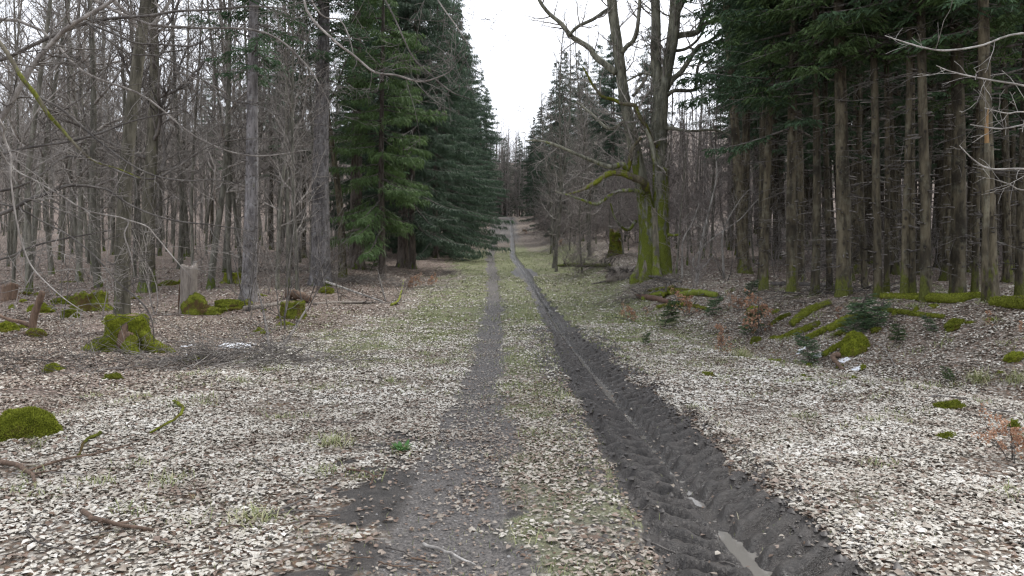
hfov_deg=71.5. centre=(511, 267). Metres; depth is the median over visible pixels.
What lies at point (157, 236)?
bare sapling
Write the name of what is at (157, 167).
beech tree
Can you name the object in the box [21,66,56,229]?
beech tree
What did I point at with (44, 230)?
bare sapling
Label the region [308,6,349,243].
beech tree
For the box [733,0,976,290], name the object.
spruce tree
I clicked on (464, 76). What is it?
spruce tree
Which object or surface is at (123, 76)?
beech tree
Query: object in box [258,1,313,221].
beech tree
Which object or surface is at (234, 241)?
bare sapling
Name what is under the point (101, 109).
beech tree
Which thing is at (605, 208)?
beech tree
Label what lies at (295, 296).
fallen log
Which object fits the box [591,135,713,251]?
bare bush
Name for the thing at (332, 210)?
spruce tree
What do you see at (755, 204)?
spruce tree
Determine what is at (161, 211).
beech tree
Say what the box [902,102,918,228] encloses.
spruce tree
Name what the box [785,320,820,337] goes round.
mossy branch
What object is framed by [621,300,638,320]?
beech sapling
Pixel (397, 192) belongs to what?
spruce tree
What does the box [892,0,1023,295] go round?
spruce tree
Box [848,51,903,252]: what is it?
spruce tree
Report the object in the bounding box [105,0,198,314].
beech tree
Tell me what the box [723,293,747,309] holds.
beech sapling
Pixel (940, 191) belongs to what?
spruce tree
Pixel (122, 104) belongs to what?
beech tree
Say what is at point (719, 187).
beech tree
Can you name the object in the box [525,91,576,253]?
beech tree
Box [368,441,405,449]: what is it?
fallen twig
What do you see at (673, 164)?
beech tree
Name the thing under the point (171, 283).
mossy stone
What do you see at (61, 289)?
bare sapling
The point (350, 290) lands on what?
fallen pole
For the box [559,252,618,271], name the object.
fallen log
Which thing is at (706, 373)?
moss cushion
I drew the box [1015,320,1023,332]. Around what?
beech sapling
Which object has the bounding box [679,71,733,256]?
beech tree
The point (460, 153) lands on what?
spruce tree
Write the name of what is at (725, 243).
bare sapling
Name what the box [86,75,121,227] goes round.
beech tree
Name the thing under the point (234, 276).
tree stump
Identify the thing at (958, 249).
spruce tree
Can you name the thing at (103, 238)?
beech tree
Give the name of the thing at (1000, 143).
spruce tree
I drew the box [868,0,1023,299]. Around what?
spruce tree
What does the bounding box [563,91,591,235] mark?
beech tree
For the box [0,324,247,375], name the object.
brush heap
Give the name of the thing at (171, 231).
bare sapling
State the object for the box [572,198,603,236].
bare bush
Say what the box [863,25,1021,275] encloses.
spruce tree
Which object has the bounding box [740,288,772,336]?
beech sapling
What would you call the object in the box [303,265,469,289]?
brush heap
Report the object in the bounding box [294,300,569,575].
gravel
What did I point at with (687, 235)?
beech tree
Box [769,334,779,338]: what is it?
moss cushion
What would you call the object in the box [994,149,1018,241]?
spruce tree
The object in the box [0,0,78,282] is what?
beech tree
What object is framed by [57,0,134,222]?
beech tree
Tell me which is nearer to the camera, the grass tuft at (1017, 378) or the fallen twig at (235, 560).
the fallen twig at (235, 560)
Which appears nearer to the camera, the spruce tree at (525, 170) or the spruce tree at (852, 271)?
the spruce tree at (852, 271)
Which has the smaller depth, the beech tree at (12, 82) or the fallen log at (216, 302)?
the fallen log at (216, 302)
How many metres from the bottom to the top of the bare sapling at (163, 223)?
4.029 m
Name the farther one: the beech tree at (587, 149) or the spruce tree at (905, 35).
the beech tree at (587, 149)
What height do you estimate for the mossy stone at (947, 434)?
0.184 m
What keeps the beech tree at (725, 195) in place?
on the ground at (748, 521)
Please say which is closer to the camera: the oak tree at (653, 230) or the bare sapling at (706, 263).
the bare sapling at (706, 263)
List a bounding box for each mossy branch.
[769,312,790,324]
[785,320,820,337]
[788,299,831,326]
[805,325,827,339]
[821,339,842,356]
[826,313,863,331]
[878,305,945,318]
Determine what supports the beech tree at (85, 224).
on the ground at (748, 521)
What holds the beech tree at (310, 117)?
on the ground at (748, 521)
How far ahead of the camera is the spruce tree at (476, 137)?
67.81 m
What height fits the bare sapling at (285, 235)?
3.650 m
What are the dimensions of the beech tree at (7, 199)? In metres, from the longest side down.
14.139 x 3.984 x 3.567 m
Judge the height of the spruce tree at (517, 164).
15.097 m
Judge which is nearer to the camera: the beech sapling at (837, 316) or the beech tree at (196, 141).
the beech sapling at (837, 316)
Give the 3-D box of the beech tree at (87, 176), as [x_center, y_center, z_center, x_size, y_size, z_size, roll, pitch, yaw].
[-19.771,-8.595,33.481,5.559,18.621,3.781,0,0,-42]
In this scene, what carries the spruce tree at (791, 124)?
on the ground at (748, 521)
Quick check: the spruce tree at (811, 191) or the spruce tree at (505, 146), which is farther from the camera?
the spruce tree at (505, 146)
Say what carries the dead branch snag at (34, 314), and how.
on the ground at (748, 521)
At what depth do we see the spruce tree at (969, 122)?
33.88 m
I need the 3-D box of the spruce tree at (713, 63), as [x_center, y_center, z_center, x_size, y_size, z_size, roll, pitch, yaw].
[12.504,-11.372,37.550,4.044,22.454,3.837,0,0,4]
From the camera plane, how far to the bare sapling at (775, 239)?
32.59 m
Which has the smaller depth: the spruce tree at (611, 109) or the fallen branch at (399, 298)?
the fallen branch at (399, 298)
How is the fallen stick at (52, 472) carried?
on the ground at (748, 521)
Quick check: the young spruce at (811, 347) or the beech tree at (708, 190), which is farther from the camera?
the beech tree at (708, 190)
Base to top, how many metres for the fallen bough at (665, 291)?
0.707 m
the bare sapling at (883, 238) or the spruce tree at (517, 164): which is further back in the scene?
the spruce tree at (517, 164)
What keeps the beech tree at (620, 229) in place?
on the ground at (748, 521)
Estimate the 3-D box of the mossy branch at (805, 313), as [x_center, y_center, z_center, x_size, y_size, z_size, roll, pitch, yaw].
[6.545,1.014,15.656,1.015,0.648,0.310,0,0,-7]
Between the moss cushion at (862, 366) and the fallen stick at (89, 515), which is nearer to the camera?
the fallen stick at (89, 515)
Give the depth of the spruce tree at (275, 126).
62.62 m
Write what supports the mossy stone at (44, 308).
on the ground at (748, 521)
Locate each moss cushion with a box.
[253,327,264,332]
[276,321,295,325]
[702,371,715,376]
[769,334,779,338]
[833,329,847,335]
[859,364,866,370]
[870,327,881,333]
[928,303,939,308]
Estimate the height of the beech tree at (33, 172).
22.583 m
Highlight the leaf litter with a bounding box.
[0,253,1023,575]
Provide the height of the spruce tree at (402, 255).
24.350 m
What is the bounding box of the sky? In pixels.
[0,0,851,162]
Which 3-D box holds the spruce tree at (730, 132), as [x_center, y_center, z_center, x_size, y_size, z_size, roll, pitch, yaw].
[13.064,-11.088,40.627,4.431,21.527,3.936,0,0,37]
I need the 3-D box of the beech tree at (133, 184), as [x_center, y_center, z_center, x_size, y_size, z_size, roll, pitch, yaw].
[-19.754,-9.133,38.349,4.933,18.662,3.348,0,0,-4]
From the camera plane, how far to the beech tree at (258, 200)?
68.02 m
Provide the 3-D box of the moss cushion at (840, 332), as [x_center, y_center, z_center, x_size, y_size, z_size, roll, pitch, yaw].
[6.593,1.308,14.153,0.431,0.174,0.252,0,0,-30]
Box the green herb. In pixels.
[392,439,412,450]
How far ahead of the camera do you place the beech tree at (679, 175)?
50.69 m
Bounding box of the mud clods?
[519,325,943,575]
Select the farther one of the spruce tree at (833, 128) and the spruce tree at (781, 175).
the spruce tree at (781, 175)
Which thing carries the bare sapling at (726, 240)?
on the ground at (748, 521)
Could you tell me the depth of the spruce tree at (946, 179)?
20.98 m
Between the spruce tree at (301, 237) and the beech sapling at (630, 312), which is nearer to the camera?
the beech sapling at (630, 312)
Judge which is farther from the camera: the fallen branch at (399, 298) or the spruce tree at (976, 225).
the fallen branch at (399, 298)
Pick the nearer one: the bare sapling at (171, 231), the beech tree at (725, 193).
the beech tree at (725, 193)
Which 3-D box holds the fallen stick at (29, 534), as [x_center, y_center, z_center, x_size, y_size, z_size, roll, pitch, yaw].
[-2.795,1.537,4.299,0.809,0.205,0.228,0,0,31]
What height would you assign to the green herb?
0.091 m
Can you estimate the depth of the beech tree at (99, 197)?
36.92 m
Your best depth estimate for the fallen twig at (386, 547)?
4.18 m
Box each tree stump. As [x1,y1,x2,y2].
[0,282,20,301]
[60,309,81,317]
[69,289,112,311]
[81,313,175,354]
[220,272,241,283]
[276,300,307,319]
[606,229,621,257]
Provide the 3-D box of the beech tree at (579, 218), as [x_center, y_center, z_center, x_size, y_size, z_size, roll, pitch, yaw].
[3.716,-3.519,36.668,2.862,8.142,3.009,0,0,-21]
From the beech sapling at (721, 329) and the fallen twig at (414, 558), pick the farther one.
the beech sapling at (721, 329)
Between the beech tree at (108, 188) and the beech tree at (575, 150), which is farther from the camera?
the beech tree at (108, 188)
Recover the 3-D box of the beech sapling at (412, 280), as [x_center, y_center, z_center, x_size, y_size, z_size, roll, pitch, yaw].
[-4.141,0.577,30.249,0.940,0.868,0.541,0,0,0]
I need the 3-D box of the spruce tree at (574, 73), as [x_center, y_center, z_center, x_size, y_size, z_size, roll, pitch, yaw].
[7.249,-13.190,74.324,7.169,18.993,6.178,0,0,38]
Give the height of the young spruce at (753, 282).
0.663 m
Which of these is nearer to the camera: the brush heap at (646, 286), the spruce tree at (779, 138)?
the brush heap at (646, 286)
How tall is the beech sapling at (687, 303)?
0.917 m
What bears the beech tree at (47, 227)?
on the ground at (748, 521)
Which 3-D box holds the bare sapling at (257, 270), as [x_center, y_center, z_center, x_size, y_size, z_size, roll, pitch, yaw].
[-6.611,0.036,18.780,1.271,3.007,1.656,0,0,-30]
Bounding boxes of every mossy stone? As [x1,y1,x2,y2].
[0,320,19,332]
[0,406,64,441]
[26,302,55,312]
[42,362,65,373]
[50,296,72,304]
[101,372,124,379]
[157,280,179,285]
[216,300,247,311]
[318,286,334,293]
[750,336,761,343]
[839,330,869,356]
[932,399,965,408]
[936,431,956,439]
[943,317,965,332]
[1002,350,1023,362]
[1007,418,1020,428]
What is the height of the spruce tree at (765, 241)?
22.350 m
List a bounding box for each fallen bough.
[627,267,681,282]
[630,288,676,302]
[641,286,675,299]
[647,283,695,291]
[655,300,706,315]
[659,276,688,298]
[678,286,718,297]
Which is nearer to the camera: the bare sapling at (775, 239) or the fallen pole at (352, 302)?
the fallen pole at (352, 302)
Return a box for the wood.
[0,69,967,230]
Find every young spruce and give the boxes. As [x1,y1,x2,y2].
[366,248,387,269]
[641,332,650,344]
[656,298,685,326]
[703,293,724,315]
[738,304,767,334]
[742,278,759,296]
[793,330,823,364]
[835,291,878,332]
[853,308,876,332]
[862,297,891,328]
[887,322,906,343]
[920,313,937,331]
[940,365,955,380]
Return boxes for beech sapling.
[408,272,424,288]
[427,272,437,284]
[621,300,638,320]
[665,286,701,315]
[712,323,733,353]
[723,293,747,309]
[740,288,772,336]
[834,306,842,319]
[969,402,1023,463]
[985,309,994,325]
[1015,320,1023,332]
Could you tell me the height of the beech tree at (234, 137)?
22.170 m
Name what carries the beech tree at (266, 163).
on the ground at (748, 521)
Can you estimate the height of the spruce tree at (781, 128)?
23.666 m
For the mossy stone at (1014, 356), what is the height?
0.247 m
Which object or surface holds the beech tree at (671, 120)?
on the ground at (748, 521)
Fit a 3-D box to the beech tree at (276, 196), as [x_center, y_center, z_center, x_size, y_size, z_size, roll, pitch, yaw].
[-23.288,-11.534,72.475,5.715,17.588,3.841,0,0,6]
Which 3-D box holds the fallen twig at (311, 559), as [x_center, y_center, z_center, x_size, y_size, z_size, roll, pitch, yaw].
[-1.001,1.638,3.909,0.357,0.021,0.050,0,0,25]
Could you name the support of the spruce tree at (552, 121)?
on the ground at (748, 521)
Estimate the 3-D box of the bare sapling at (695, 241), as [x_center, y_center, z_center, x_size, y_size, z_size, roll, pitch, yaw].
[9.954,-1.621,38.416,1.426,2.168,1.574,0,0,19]
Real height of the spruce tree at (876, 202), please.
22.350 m
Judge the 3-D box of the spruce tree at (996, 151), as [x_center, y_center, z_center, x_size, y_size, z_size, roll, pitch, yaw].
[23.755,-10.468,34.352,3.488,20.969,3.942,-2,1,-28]
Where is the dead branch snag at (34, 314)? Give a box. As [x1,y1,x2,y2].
[0,290,47,336]
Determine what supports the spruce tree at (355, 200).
on the ground at (748, 521)
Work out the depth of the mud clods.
6.12 m
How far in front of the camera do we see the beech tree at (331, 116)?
40.43 m
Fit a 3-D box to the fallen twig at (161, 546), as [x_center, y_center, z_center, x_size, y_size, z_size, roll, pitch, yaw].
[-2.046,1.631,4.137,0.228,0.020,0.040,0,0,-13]
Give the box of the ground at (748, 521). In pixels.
[0,131,1023,575]
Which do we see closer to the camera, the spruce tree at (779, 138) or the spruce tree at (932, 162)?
the spruce tree at (932, 162)
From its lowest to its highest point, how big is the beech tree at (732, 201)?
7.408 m
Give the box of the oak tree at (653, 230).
[514,0,754,283]
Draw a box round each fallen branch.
[257,284,272,348]
[280,306,307,346]
[377,269,386,301]
[390,279,408,305]
[830,352,844,369]
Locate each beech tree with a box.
[0,0,25,223]
[0,0,28,155]
[0,0,43,258]
[0,0,58,183]
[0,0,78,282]
[0,0,107,274]
[0,0,113,291]
[0,0,133,265]
[0,0,512,394]
[0,1,52,265]
[0,12,33,237]
[0,46,57,240]
[0,73,9,234]
[0,137,22,227]
[1,20,61,256]
[3,58,32,236]
[4,0,114,281]
[7,66,26,233]
[11,0,193,287]
[13,0,100,275]
[18,0,212,292]
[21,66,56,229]
[22,0,62,233]
[22,3,113,259]
[24,0,87,261]
[24,0,147,273]
[24,40,41,229]
[32,0,84,248]
[35,3,59,222]
[38,51,74,233]
[42,1,86,256]
[48,102,76,239]
[50,2,117,256]
[51,0,121,263]
[52,8,112,253]
[53,40,115,252]
[55,82,76,243]
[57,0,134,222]
[61,14,126,206]
[66,0,133,265]
[77,0,169,173]
[83,0,142,254]
[83,9,145,223]
[85,0,175,258]
[86,40,115,250]
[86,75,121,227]
[96,0,169,238]
[96,11,133,204]
[97,7,189,204]
[100,0,170,276]
[101,4,192,255]
[102,0,209,268]
[104,81,132,239]
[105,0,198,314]
[106,26,134,216]
[107,6,175,191]
[114,101,133,233]
[133,0,220,256]
[142,0,245,264]
[155,21,194,251]
[156,10,181,245]
[157,20,216,259]
[158,0,210,262]
[158,0,288,272]
[158,91,201,242]
[159,0,284,289]
[160,69,205,246]
[161,32,187,243]
[164,41,187,224]
[170,0,280,283]
[174,23,213,212]
[174,36,212,235]
[180,0,279,272]
[181,63,200,209]
[186,20,210,244]
[186,32,218,254]
[189,16,242,249]
[193,0,283,203]
[194,0,306,269]
[195,105,218,232]
[200,61,221,213]
[203,5,268,247]
[208,84,222,199]
[209,2,310,207]
[212,0,259,232]
[215,43,245,237]
[216,29,244,237]
[216,33,245,231]
[217,0,337,289]
[219,22,284,209]
[220,72,277,240]
[232,0,336,287]
[232,52,245,209]
[236,42,276,245]
[236,88,273,240]
[258,0,336,265]
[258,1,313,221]
[258,47,314,251]
[258,87,275,230]
[260,50,278,234]
[260,164,301,215]
[261,2,287,253]
[262,0,360,272]
[264,0,333,290]
[267,108,307,222]
[268,3,330,262]
[270,2,368,277]
[291,82,310,242]
[296,11,350,190]
[297,67,310,223]
[298,23,331,205]
[306,43,346,249]
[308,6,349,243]
[329,12,350,235]
[523,30,604,271]
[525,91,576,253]
[527,7,592,267]
[527,94,586,248]
[538,105,565,184]
[547,166,583,249]
[553,88,598,240]
[555,120,609,272]
[556,23,628,255]
[562,179,585,238]
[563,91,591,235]
[564,33,606,249]
[565,180,587,242]
[569,83,596,221]
[570,98,595,211]
[579,151,603,243]
[583,86,623,234]
[590,101,605,229]
[593,160,615,227]
[596,151,623,235]
[603,50,714,234]
[604,72,647,241]
[604,152,637,253]
[604,161,638,249]
[632,96,688,212]
[643,70,706,238]
[646,108,719,274]
[651,127,696,240]
[669,100,721,252]
[669,105,711,265]
[669,117,702,248]
[670,85,740,258]
[672,83,732,244]
[677,112,727,241]
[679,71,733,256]
[684,128,722,246]
[688,142,726,231]
[689,127,723,220]
[698,140,726,236]
[701,133,728,239]
[701,140,755,227]
[706,131,751,247]
[713,130,758,258]
[719,128,783,262]
[726,150,758,247]
[748,145,756,242]
[885,1,1023,202]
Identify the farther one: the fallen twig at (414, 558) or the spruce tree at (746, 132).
the spruce tree at (746, 132)
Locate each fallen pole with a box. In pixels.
[313,299,393,304]
[326,281,382,301]
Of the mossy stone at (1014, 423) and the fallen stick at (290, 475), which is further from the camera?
the mossy stone at (1014, 423)
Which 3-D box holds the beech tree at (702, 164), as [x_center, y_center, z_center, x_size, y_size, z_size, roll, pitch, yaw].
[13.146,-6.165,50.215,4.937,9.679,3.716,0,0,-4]
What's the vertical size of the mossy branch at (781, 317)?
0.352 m
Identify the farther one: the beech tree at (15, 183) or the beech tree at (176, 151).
the beech tree at (15, 183)
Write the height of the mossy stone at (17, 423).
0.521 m
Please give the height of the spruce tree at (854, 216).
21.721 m
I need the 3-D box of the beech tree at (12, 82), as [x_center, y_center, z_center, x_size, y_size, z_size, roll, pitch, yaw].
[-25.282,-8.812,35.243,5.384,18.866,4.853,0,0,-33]
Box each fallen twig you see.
[54,395,90,401]
[78,528,130,537]
[95,445,138,450]
[138,546,180,549]
[168,543,232,559]
[208,553,269,562]
[214,524,243,529]
[258,521,297,535]
[263,510,324,515]
[306,557,357,570]
[308,514,339,517]
[319,555,373,562]
[328,417,364,422]
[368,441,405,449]
[378,561,413,569]
[385,546,416,556]
[411,557,440,565]
[877,452,928,458]
[964,524,1023,539]
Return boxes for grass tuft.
[224,501,297,530]
[307,428,362,449]
[728,344,757,357]
[960,365,996,387]
[997,366,1023,387]
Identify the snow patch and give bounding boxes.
[218,342,254,347]
[833,357,850,363]
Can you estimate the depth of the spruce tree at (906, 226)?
14.80 m
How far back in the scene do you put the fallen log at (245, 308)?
21.14 m
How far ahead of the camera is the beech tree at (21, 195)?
55.08 m
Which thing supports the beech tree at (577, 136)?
on the ground at (748, 521)
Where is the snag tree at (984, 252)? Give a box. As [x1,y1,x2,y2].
[981,109,989,301]
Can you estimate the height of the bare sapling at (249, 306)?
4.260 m
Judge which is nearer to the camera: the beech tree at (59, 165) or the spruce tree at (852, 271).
the spruce tree at (852, 271)
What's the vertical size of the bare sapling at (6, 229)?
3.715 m
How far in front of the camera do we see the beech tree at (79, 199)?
30.25 m
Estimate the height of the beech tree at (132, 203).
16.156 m
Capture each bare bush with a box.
[518,201,550,236]
[520,176,570,239]
[536,179,582,237]
[540,214,605,276]
[555,194,599,240]
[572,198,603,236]
[581,176,638,245]
[585,159,637,238]
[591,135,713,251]
[630,201,682,237]
[678,140,777,282]
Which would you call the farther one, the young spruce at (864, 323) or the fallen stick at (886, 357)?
the young spruce at (864, 323)
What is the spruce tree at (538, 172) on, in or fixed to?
on the ground at (748, 521)
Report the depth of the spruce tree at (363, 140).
50.96 m
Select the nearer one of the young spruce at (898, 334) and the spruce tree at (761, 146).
the young spruce at (898, 334)
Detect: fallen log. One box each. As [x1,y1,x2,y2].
[214,299,245,305]
[243,300,285,310]
[285,289,311,302]
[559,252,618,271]
[770,270,834,286]
[879,291,980,303]
[988,295,1023,309]
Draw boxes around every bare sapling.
[0,210,22,245]
[0,226,57,275]
[0,244,24,284]
[12,216,97,319]
[13,216,70,295]
[37,218,59,246]
[77,198,142,320]
[100,205,133,242]
[105,205,202,313]
[107,212,137,272]
[112,224,163,282]
[132,205,174,246]
[155,220,168,257]
[156,211,175,247]
[157,212,178,247]
[175,206,213,264]
[182,202,210,275]
[194,201,223,244]
[199,173,294,311]
[207,202,242,248]
[220,221,242,252]
[223,175,336,329]
[229,233,289,293]
[237,214,291,319]
[240,216,276,272]
[243,200,285,251]
[249,178,361,309]
[261,201,309,271]
[267,212,310,272]
[284,213,331,266]
[290,214,332,307]
[310,221,363,300]
[669,201,731,287]
[685,188,757,281]
[689,222,708,255]
[709,215,732,249]
[717,219,736,256]
[749,203,783,266]
[751,203,810,271]
[752,206,785,263]
[769,222,785,277]
[772,176,857,270]
[773,212,785,258]
[804,187,835,249]
[804,204,835,273]
[810,211,835,268]
[823,221,868,273]
[865,208,901,266]
[898,194,967,270]
[900,208,942,256]
[917,212,971,269]
[996,209,1015,264]
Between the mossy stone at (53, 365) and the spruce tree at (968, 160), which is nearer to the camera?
the mossy stone at (53, 365)
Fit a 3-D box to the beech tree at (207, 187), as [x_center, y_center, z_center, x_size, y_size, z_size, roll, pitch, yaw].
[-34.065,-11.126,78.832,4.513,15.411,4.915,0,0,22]
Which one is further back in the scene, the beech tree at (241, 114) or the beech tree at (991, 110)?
the beech tree at (241, 114)
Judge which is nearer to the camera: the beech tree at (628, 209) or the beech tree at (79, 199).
the beech tree at (79, 199)
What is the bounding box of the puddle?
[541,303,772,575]
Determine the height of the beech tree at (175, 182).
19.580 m
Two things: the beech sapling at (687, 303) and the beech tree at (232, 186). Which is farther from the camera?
the beech tree at (232, 186)
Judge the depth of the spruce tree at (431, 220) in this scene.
39.63 m
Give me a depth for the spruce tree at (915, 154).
37.05 m
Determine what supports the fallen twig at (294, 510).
on the leaf litter
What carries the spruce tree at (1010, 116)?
on the ground at (748, 521)
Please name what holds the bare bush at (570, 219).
on the ground at (748, 521)
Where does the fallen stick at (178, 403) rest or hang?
on the leaf litter
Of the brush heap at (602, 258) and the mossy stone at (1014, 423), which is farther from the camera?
the brush heap at (602, 258)
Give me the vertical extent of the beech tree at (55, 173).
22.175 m
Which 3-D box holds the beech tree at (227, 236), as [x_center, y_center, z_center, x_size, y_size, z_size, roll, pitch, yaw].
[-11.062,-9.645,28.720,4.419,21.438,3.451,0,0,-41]
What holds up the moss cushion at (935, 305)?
on the ground at (748, 521)
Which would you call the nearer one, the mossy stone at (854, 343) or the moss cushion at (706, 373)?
the moss cushion at (706, 373)
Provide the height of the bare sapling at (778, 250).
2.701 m
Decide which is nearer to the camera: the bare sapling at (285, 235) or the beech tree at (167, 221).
the bare sapling at (285, 235)
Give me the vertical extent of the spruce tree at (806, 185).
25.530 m
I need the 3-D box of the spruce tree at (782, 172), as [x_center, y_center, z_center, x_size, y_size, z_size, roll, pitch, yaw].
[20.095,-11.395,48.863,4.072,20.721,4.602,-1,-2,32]
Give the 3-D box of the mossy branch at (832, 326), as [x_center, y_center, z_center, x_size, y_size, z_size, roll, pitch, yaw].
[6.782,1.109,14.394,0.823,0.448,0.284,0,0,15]
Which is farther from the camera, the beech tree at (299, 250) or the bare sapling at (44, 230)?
the bare sapling at (44, 230)
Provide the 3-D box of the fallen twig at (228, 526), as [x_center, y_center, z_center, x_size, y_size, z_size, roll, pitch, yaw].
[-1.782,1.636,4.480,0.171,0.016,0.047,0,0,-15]
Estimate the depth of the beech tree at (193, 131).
48.70 m
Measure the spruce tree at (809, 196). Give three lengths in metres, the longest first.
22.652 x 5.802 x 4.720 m
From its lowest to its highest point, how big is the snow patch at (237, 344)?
0.103 m
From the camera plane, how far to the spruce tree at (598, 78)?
77.71 m
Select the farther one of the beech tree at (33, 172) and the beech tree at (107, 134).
the beech tree at (33, 172)
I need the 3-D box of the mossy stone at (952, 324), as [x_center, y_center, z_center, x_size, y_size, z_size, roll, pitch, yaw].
[7.960,1.045,12.744,0.500,0.314,0.429,0,0,0]
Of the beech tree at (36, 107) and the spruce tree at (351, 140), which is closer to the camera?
the beech tree at (36, 107)
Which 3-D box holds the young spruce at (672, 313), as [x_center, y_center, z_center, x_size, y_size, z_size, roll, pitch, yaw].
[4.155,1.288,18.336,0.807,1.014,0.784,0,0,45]
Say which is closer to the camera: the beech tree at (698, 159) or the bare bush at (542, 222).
the beech tree at (698, 159)
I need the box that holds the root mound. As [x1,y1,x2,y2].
[600,261,635,282]
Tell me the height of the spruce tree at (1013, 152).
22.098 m
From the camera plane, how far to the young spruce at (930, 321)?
12.92 m
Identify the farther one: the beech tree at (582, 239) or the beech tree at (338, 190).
the beech tree at (582, 239)
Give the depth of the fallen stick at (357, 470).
5.66 m
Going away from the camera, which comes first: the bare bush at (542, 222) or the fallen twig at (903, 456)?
the fallen twig at (903, 456)
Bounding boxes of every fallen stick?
[0,459,59,482]
[11,471,94,476]
[18,443,130,472]
[26,501,77,554]
[77,431,101,455]
[80,508,155,531]
[149,400,184,432]
[250,457,340,491]
[271,494,313,512]
[346,468,382,484]
[422,542,475,565]
[446,559,467,570]
[642,537,734,574]
[869,342,895,367]
[929,395,973,399]
[980,408,1020,415]
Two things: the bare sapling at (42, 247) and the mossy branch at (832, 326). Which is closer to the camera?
the mossy branch at (832, 326)
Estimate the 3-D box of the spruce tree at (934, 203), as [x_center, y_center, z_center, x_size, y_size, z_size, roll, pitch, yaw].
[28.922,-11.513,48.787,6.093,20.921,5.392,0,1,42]
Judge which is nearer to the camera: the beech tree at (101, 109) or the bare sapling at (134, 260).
the bare sapling at (134, 260)
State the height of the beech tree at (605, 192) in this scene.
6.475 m
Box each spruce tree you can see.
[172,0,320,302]
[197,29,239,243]
[225,0,296,249]
[258,0,335,257]
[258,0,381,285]
[259,0,299,239]
[306,0,432,243]
[312,0,416,269]
[329,0,447,278]
[329,0,492,268]
[329,8,432,250]
[336,28,384,250]
[339,37,364,179]
[364,0,455,267]
[377,0,515,260]
[386,0,509,255]
[417,0,505,237]
[431,8,507,242]
[438,2,504,220]
[461,40,500,227]
[461,115,499,216]
[469,87,499,209]
[470,70,509,210]
[481,88,505,216]
[492,139,517,216]
[510,136,526,215]
[518,61,570,231]
[518,117,541,210]
[520,132,534,209]
[522,107,547,217]
[522,108,545,208]
[536,74,572,193]
[537,50,584,236]
[561,49,600,208]
[573,62,600,165]
[582,44,623,226]
[585,34,634,228]
[590,36,627,177]
[624,27,683,218]
[673,0,871,291]
[674,0,768,273]
[675,1,775,270]
[686,4,754,239]
[699,0,901,280]
[700,0,845,290]
[702,6,759,255]
[702,35,741,250]
[707,37,785,245]
[708,40,812,259]
[710,35,811,258]
[715,0,916,295]
[720,8,806,279]
[720,44,782,245]
[723,0,1001,297]
[728,33,892,280]
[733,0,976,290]
[750,67,806,224]
[751,136,755,232]
[754,38,833,245]
[755,11,830,232]
[756,105,812,217]
[765,0,950,298]
[775,4,934,289]
[779,80,833,246]
[781,174,785,227]
[785,99,833,238]
[804,44,884,187]
[805,46,866,249]
[808,143,822,237]
[808,162,823,231]
[813,0,1023,302]
[819,0,1002,293]
[819,6,901,273]
[821,137,835,207]
[821,161,833,222]
[827,47,917,263]
[832,36,943,264]
[834,91,866,188]
[835,0,1014,293]
[838,1,950,291]
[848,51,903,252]
[851,65,915,246]
[855,0,1023,292]
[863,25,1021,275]
[863,49,917,269]
[864,13,980,259]
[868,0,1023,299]
[868,1,1020,280]
[872,31,916,274]
[880,64,937,248]
[880,142,903,238]
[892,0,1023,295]
[901,78,967,257]
[901,89,917,222]
[901,92,970,243]
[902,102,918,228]
[915,43,1019,267]
[928,23,1021,223]
[930,170,934,212]
[933,125,937,247]
[939,0,1023,291]
[964,1,1022,282]
[964,79,970,196]
[965,99,1019,255]
[966,30,1020,234]
[966,44,999,272]
[966,53,1018,231]
[966,145,971,231]
[967,29,1020,209]
[968,0,1021,271]
[992,31,1019,254]
[992,63,1019,186]
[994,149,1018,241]
[998,154,1001,235]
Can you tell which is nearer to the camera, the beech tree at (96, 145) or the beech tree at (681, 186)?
the beech tree at (681, 186)
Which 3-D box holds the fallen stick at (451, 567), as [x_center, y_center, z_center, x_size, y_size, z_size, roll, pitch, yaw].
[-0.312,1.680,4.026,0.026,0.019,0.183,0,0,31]
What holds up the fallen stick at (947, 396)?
on the leaf litter
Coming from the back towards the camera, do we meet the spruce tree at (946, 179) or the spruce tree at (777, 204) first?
the spruce tree at (777, 204)
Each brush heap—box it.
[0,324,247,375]
[18,330,371,374]
[69,299,396,374]
[204,258,351,273]
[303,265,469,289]
[387,259,468,277]
[558,245,636,275]
[578,261,749,308]
[686,262,942,341]
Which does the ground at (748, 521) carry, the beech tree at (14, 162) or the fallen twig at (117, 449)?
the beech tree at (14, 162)
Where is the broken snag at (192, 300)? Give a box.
[178,262,223,314]
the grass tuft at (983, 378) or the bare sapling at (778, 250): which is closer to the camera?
the grass tuft at (983, 378)
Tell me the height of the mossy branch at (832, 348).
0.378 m
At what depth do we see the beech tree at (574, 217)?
50.72 m
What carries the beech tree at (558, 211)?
on the ground at (748, 521)
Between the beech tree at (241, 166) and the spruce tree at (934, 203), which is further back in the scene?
the beech tree at (241, 166)
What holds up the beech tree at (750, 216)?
on the ground at (748, 521)
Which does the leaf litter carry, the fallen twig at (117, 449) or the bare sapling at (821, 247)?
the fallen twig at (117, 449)
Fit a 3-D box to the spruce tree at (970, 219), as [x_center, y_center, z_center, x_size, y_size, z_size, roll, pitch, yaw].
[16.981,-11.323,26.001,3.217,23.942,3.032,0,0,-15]
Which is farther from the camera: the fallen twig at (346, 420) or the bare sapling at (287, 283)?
the bare sapling at (287, 283)
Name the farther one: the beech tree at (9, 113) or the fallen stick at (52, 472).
the beech tree at (9, 113)
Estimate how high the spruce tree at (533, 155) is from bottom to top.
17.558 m
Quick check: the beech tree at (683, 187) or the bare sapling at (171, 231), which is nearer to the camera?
the beech tree at (683, 187)

